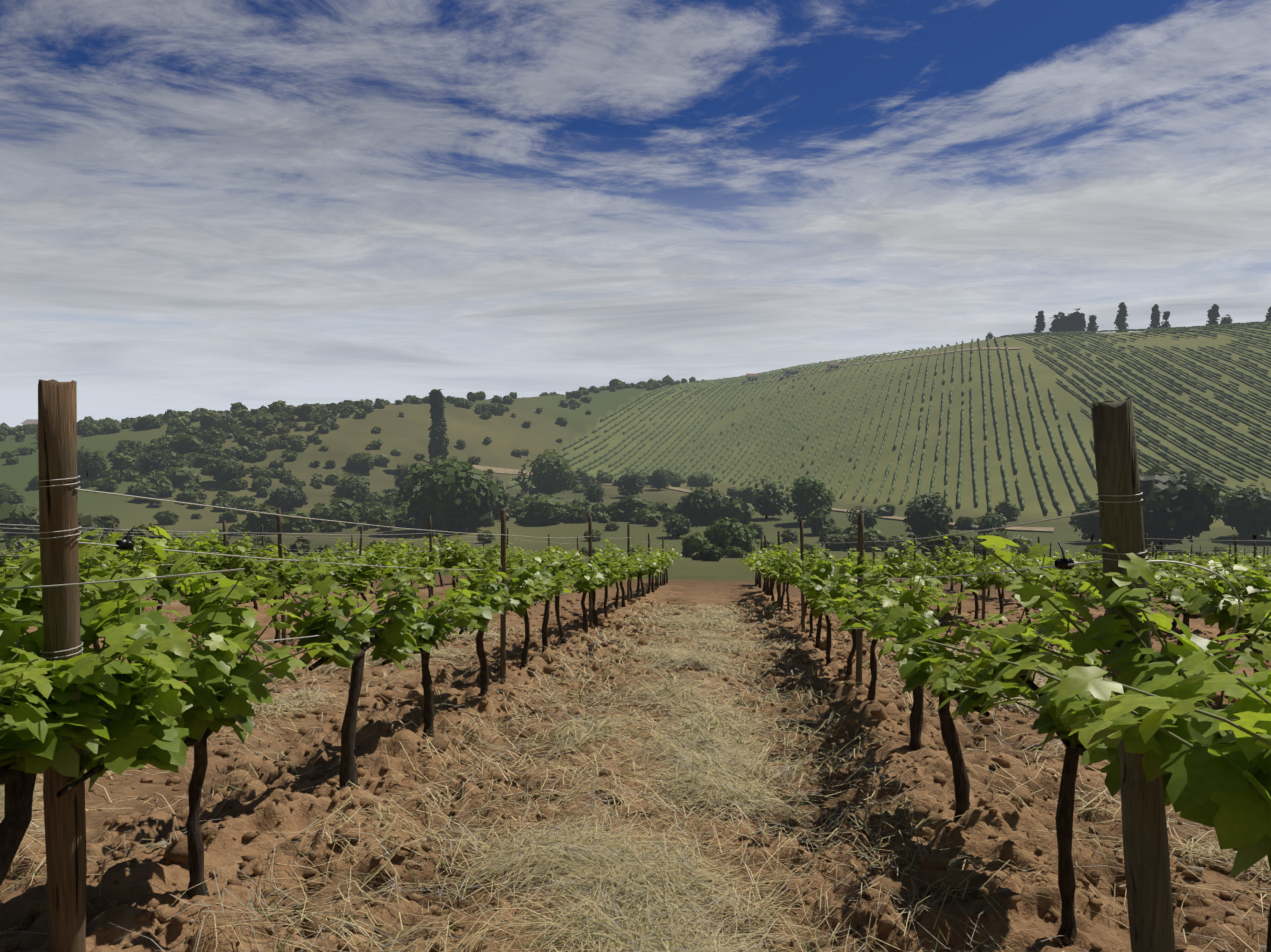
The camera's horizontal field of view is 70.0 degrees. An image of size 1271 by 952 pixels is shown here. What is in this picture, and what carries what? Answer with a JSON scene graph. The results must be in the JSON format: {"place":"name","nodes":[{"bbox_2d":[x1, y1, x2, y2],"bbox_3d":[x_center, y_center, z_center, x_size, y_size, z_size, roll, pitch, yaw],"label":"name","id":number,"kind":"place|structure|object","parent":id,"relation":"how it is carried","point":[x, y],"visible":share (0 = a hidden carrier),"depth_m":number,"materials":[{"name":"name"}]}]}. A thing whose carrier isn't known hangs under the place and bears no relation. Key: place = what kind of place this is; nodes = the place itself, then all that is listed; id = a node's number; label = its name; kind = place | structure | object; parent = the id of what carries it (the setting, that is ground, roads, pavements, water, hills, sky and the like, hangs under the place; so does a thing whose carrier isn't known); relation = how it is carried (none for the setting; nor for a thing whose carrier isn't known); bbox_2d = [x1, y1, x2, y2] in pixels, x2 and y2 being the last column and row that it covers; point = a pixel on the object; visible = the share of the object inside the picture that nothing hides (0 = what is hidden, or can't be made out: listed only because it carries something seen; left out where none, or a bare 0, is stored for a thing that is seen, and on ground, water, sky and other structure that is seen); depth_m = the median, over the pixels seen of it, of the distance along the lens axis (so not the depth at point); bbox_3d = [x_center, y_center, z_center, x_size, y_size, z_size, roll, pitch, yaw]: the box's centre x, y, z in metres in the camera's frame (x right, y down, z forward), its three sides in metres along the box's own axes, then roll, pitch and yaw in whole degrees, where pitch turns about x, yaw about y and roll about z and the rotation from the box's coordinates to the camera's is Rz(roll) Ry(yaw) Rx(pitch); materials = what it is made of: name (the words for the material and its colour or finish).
{"place":"outdoors","nodes":[
{"label":"outdoors","id":0,"kind":"place"},
{"bbox_2d":[0,528,646,765],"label":"grapevine shoots","id":1,"kind":"object","parent":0,"point":[118,656],"visible":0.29,"depth_m":3.70,"materials":[{"name":"green plant"}]},
{"bbox_2d":[1,541,518,761],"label":"vine petioles","id":2,"kind":"object","parent":1,"relation":"attached to","point":[197,623],"visible":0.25,"depth_m":3.57,"materials":[{"name":"green plant"}]},
{"bbox_2d":[0,325,1270,951],"bbox_3d":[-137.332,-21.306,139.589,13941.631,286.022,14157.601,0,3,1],"label":"ground","id":3,"kind":"structure","parent":0,"point":[724,581],"depth_m":7.91,"materials":[{"name":"brown soil"}]},
{"bbox_2d":[20,419,37,424],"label":"house","id":4,"kind":"structure","parent":3,"relation":"on","point":[30,421],"depth_m":914.78,"materials":[{"name":"grey"}]},
{"bbox_2d":[38,379,86,951],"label":"end post","id":5,"kind":"object","parent":3,"relation":"on","point":[65,834],"visible":0.77,"depth_m":3.01,"materials":[{"name":"brown wood"}]},
{"bbox_2d":[77,446,110,479],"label":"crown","id":6,"kind":"object","parent":3,"relation":"on","point":[91,462],"visible":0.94,"depth_m":216.48,"materials":[{"name":"green plant"}]},
{"bbox_2d":[137,449,175,472],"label":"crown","id":7,"kind":"object","parent":3,"relation":"on","point":[153,461],"visible":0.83,"depth_m":228.21,"materials":[{"name":"green plant"}]},
{"bbox_2d":[207,454,246,482],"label":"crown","id":8,"kind":"object","parent":3,"relation":"on","point":[222,468],"visible":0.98,"depth_m":227.05,"materials":[{"name":"green plant"}]},
{"bbox_2d":[3,563,482,642],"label":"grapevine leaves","id":9,"kind":"object","parent":3,"relation":"on","point":[160,602],"visible":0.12,"depth_m":22.93,"materials":[{"name":"green plant"}]},
{"bbox_2d":[0,532,333,592],"bbox_3d":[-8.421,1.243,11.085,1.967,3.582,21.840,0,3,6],"label":"vine leaves","id":10,"kind":"object","parent":9,"relation":"attached to","point":[247,570],"visible":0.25,"depth_m":15.26,"materials":[{"name":"green plant"}]},
{"bbox_2d":[313,538,496,574],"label":"vine leaves","id":11,"kind":"object","parent":9,"relation":"attached to","point":[393,548],"visible":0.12,"depth_m":26.21,"materials":[{"name":"green plant"}]},
{"bbox_2d":[268,484,309,510],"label":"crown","id":12,"kind":"object","parent":3,"relation":"on","point":[288,497],"visible":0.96,"depth_m":214.35,"materials":[{"name":"green plant"}]},
{"bbox_2d":[32,563,577,649],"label":"grapevine trunks","id":13,"kind":"object","parent":3,"relation":"on","point":[97,645],"visible":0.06,"depth_m":11.91,"materials":[{"name":"brown wood"}]},
{"bbox_2d":[0,561,667,898],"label":"grapevine trunks","id":14,"kind":"object","parent":3,"relation":"on","point":[19,786],"visible":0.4,"depth_m":4.32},
{"bbox_2d":[0,525,541,799],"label":"vine leaves","id":15,"kind":"object","parent":14,"relation":"attached to","point":[114,694],"visible":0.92,"depth_m":3.48,"materials":[{"name":"green plant"}]},
{"bbox_2d":[329,473,370,502],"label":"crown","id":16,"kind":"object","parent":3,"relation":"on","point":[355,490],"visible":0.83,"depth_m":217.38,"materials":[{"name":"green plant"}]},
{"bbox_2d":[394,463,416,490],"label":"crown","id":17,"kind":"object","parent":3,"relation":"on","point":[404,472],"visible":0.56,"depth_m":252.25,"materials":[{"name":"green plant"}]},
{"bbox_2d":[428,389,448,467],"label":"cypress tree","id":18,"kind":"object","parent":3,"relation":"on","point":[438,443],"visible":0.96,"depth_m":274.92,"materials":[{"name":"green plant"}]},
{"bbox_2d":[396,455,498,532],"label":"tree","id":19,"kind":"object","parent":3,"relation":"on","point":[448,497],"visible":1,"depth_m":158.78,"materials":[{"name":"green plant"}]},
{"bbox_2d":[484,474,503,489],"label":"tree","id":20,"kind":"object","parent":3,"relation":"on","point":[498,482],"visible":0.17,"depth_m":222.75,"materials":[{"name":"green plant"}]},
{"bbox_2d":[515,447,573,495],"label":"tree","id":21,"kind":"object","parent":3,"relation":"on","point":[552,473],"visible":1,"depth_m":240.77,"materials":[{"name":"green plant"}]},
{"bbox_2d":[584,481,605,501],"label":"tree","id":22,"kind":"object","parent":3,"relation":"on","point":[593,492],"visible":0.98,"depth_m":227.90,"materials":[{"name":"green plant"}]},
{"bbox_2d":[0,375,1228,566],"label":"trees","id":23,"kind":"object","parent":3,"relation":"on","point":[182,444],"visible":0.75,"depth_m":209.53,"materials":[{"name":"green plant"}]},
{"bbox_2d":[617,468,646,495],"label":"tree","id":24,"kind":"object","parent":3,"relation":"on","point":[628,487],"visible":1,"depth_m":241.45,"materials":[{"name":"green plant"}]},
{"bbox_2d":[0,600,1270,951],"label":"mown grass","id":25,"kind":"structure","parent":3,"relation":"on","point":[710,752],"depth_m":4.85,"materials":[{"name":"beige plant"}]},
{"bbox_2d":[0,597,1270,951],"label":"soil clods","id":26,"kind":"object","parent":3,"relation":"on","point":[176,851],"visible":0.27,"depth_m":5.07,"materials":[{"name":"brown soil"}]},
{"bbox_2d":[647,467,669,489],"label":"tree","id":27,"kind":"object","parent":3,"relation":"on","point":[658,478],"visible":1,"depth_m":261.37,"materials":[{"name":"green plant"}]},
{"bbox_2d":[662,513,691,538],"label":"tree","id":28,"kind":"object","parent":3,"relation":"on","point":[677,526],"visible":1,"depth_m":148.99,"materials":[{"name":"green plant"}]},
{"bbox_2d":[112,508,1267,687],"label":"trellis posts","id":29,"kind":"object","parent":3,"relation":"on","point":[859,632],"visible":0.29,"depth_m":15.17,"materials":[{"name":"brown wood"}]},
{"bbox_2d":[0,528,532,634],"bbox_3d":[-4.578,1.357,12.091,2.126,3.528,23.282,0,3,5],"label":"vine leaves","id":30,"kind":"object","parent":29,"relation":"attached to","point":[13,598],"visible":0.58,"depth_m":11.02,"materials":[{"name":"green plant"}]},
{"bbox_2d":[154,536,417,569],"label":"vine leaves","id":31,"kind":"object","parent":29,"relation":"attached to","point":[338,555],"visible":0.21,"depth_m":29.20,"materials":[{"name":"green plant"}]},
{"bbox_2d":[491,542,584,574],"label":"vine leaves","id":32,"kind":"object","parent":29,"relation":"attached to","point":[525,559],"visible":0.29,"depth_m":27.96,"materials":[{"name":"green plant"}]},
{"bbox_2d":[491,539,650,617],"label":"vine leaves","id":33,"kind":"object","parent":29,"relation":"attached to","point":[528,579],"visible":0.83,"depth_m":13.32,"materials":[{"name":"green plant"}]},
{"bbox_2d":[116,525,1073,569],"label":"wire tensioners","id":34,"kind":"object","parent":29,"relation":"on","point":[1060,563],"visible":0.96,"depth_m":3.06,"materials":[{"name":"grey metal"}]},
{"bbox_2d":[0,475,1270,692],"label":"trellis wires","id":35,"kind":"object","parent":29,"relation":"attached to","point":[536,541],"visible":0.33,"depth_m":4.14,"materials":[{"name":"grey metal"}]},
{"bbox_2d":[623,544,682,578],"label":"vine leaves","id":36,"kind":"object","parent":29,"relation":"attached to","point":[657,563],"visible":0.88,"depth_m":27.02,"materials":[{"name":"green plant"}]},
{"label":"vine wood","id":37,"kind":"object","parent":29,"relation":"attached to","visible":0},
{"bbox_2d":[1154,549,1270,564],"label":"vine leaves","id":38,"kind":"object","parent":37,"relation":"attached to","point":[1206,556],"visible":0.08,"depth_m":50.72,"materials":[{"name":"green plant"}]},
{"bbox_2d":[675,487,733,521],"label":"tree","id":39,"kind":"object","parent":3,"relation":"on","point":[703,501],"visible":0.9,"depth_m":168.94,"materials":[{"name":"green plant"}]},
{"bbox_2d":[704,517,759,556],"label":"tree","id":40,"kind":"object","parent":3,"relation":"on","point":[722,534],"visible":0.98,"depth_m":106.68,"materials":[{"name":"green plant"}]},
{"bbox_2d":[746,374,758,381],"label":"ridge house","id":41,"kind":"structure","parent":3,"relation":"on","point":[750,377],"depth_m":447.06,"materials":[{"name":"grey"}]},
{"bbox_2d":[473,347,1053,530],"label":"dirt tracks","id":42,"kind":"object","parent":3,"relation":"on","point":[502,470],"visible":0.46,"depth_m":295.53},
{"bbox_2d":[750,475,789,518],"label":"tree","id":43,"kind":"object","parent":3,"relation":"on","point":[770,500],"visible":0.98,"depth_m":176.56,"materials":[{"name":"green plant"}]},
{"bbox_2d":[783,370,799,375],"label":"building","id":44,"kind":"structure","parent":3,"relation":"on","point":[789,372],"depth_m":425.94,"materials":[{"name":"grey"}]},
{"bbox_2d":[785,474,835,521],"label":"tree","id":45,"kind":"object","parent":3,"relation":"on","point":[808,495],"visible":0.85,"depth_m":168.41,"materials":[{"name":"green plant"}]},
{"bbox_2d":[828,362,839,369],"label":"ridge house","id":46,"kind":"structure","parent":3,"relation":"on","point":[831,366],"depth_m":402.50,"materials":[{"name":"grey"}]},
{"bbox_2d":[846,506,878,528],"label":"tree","id":47,"kind":"object","parent":3,"relation":"on","point":[870,519],"visible":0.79,"depth_m":158.12,"materials":[{"name":"green plant"}]},
{"bbox_2d":[506,321,1270,515],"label":"distant vine rows","id":48,"kind":"object","parent":3,"relation":"on","point":[1175,330],"visible":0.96,"depth_m":281.85,"materials":[{"name":"green plant"}]},
{"bbox_2d":[903,491,953,542],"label":"tree","id":49,"kind":"object","parent":3,"relation":"on","point":[929,514],"visible":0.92,"depth_m":138.19,"materials":[{"name":"green plant"}]},
{"bbox_2d":[975,512,1007,534],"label":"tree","id":50,"kind":"object","parent":3,"relation":"on","point":[988,521],"visible":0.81,"depth_m":147.47,"materials":[{"name":"green plant"}]},
{"bbox_2d":[755,572,1270,951],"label":"grapevine trunks","id":51,"kind":"object","parent":3,"relation":"on","point":[1064,831],"visible":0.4,"depth_m":5.00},
{"bbox_2d":[739,546,786,577],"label":"vine leaves","id":52,"kind":"object","parent":51,"relation":"attached to","point":[761,554],"visible":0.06,"depth_m":30.33,"materials":[{"name":"green plant"}]},
{"bbox_2d":[741,542,886,633],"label":"vine leaves","id":53,"kind":"object","parent":51,"relation":"attached to","point":[818,570],"visible":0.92,"depth_m":11.08,"materials":[{"name":"green plant"}]},
{"bbox_2d":[832,535,1270,877],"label":"vine leaves","id":54,"kind":"object","parent":51,"relation":"attached to","point":[1202,785],"visible":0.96,"depth_m":2.52,"materials":[{"name":"green plant"}]},
{"bbox_2d":[864,572,1258,672],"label":"grapevine trunks","id":55,"kind":"object","parent":3,"relation":"on","point":[1186,617],"visible":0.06,"depth_m":14.55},
{"bbox_2d":[835,548,923,579],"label":"vine leaves","id":56,"kind":"object","parent":55,"relation":"attached to","point":[906,567],"visible":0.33,"depth_m":26.60,"materials":[{"name":"green plant"}]},
{"bbox_2d":[902,536,1270,649],"bbox_3d":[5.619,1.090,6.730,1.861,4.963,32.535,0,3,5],"label":"vine leaves","id":57,"kind":"object","parent":55,"relation":"on","point":[1224,614],"visible":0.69,"depth_m":9.72,"materials":[{"name":"green plant"}]},
{"bbox_2d":[907,575,1248,634],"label":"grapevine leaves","id":58,"kind":"object","parent":3,"relation":"on","point":[1174,623],"depth_m":21.71,"materials":[{"name":"green plant"}]},
{"bbox_2d":[907,542,1101,582],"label":"vine leaves","id":59,"kind":"object","parent":58,"relation":"attached to","point":[1050,563],"visible":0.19,"depth_m":25.86,"materials":[{"name":"green plant"}]},
{"bbox_2d":[1079,553,1270,594],"bbox_3d":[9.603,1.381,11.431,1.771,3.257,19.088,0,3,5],"label":"vine leaves","id":60,"kind":"object","parent":58,"relation":"attached to","point":[1193,578],"visible":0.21,"depth_m":16.82,"materials":[{"name":"green plant"}]},
{"bbox_2d":[1073,497,1100,541],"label":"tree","id":61,"kind":"object","parent":3,"relation":"on","point":[1090,524],"visible":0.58,"depth_m":140.16,"materials":[{"name":"green plant"}]},
{"bbox_2d":[985,302,1270,339],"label":"trees","id":62,"kind":"object","parent":3,"relation":"on","point":[1076,320],"visible":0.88,"depth_m":387.44,"materials":[{"name":"green plant"}]},
{"bbox_2d":[1091,397,1175,951],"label":"end post","id":63,"kind":"object","parent":3,"relation":"on","point":[1147,874],"visible":0.75,"depth_m":2.69,"materials":[{"name":"brown wood"}]},
{"bbox_2d":[1139,461,1225,550],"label":"tree","id":64,"kind":"object","parent":3,"relation":"on","point":[1175,505],"visible":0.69,"depth_m":122.74,"materials":[{"name":"green plant"}]},
{"bbox_2d":[1219,482,1270,538],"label":"tree","id":65,"kind":"object","parent":3,"relation":"on","point":[1247,510],"visible":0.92,"depth_m":141.57,"materials":[{"name":"green plant"}]},
{"bbox_2d":[0,0,1270,426],"label":"sky","id":66,"kind":"structure","parent":0,"point":[207,204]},
{"bbox_2d":[742,536,1270,797],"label":"grapevine shoots","id":67,"kind":"object","parent":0,"point":[1229,722],"visible":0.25,"depth_m":2.60,"materials":[{"name":"green plant"}]},
{"bbox_2d":[833,539,1270,798],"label":"vine petioles","id":68,"kind":"object","parent":67,"relation":"attached to","point":[1086,629],"visible":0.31,"depth_m":2.64,"materials":[{"name":"green plant"}]},
{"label":"vine wood","id":69,"kind":"object","parent":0,"visible":0},
{"bbox_2d":[1192,551,1270,561],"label":"vine leaves","id":70,"kind":"object","parent":69,"relation":"attached to","point":[1219,556],"visible":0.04,"depth_m":55.35,"materials":[{"name":"green plant"}]},
{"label":"vine row","id":71,"kind":"object","parent":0,"visible":0},
{"bbox_2d":[962,547,1270,586],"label":"vine leaves","id":72,"kind":"object","parent":71,"relation":"attached to","point":[1166,565],"visible":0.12,"depth_m":24.91,"materials":[{"name":"green plant"}]},
{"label":"vine row","id":73,"kind":"object","parent":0,"visible":0},
{"bbox_2d":[1032,549,1267,573],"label":"vine leaves","id":74,"kind":"object","parent":73,"relation":"attached to","point":[1077,558],"visible":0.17,"depth_m":31.67,"materials":[{"name":"green plant"}]},
{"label":"vine row","id":75,"kind":"object","parent":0,"visible":0},
{"bbox_2d":[1073,551,1270,570],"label":"vine leaves","id":76,"kind":"object","parent":75,"relation":"attached to","point":[1249,561],"visible":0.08,"depth_m":35.21,"materials":[{"name":"green plant"}]},
{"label":"vine row","id":77,"kind":"object","parent":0,"visible":0},
{"bbox_2d":[0,538,143,577],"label":"vine leaves","id":78,"kind":"object","parent":77,"relation":"attached to","point":[25,544],"visible":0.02,"depth_m":16.80,"materials":[{"name":"green plant"}]},
{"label":"vine row","id":79,"kind":"object","parent":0,"visible":0},
{"bbox_2d":[1147,550,1270,567],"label":"vine leaves","id":80,"kind":"object","parent":79,"relation":"attached to","point":[1161,556],"visible":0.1,"depth_m":41.06,"materials":[{"name":"green plant"}]}
]}

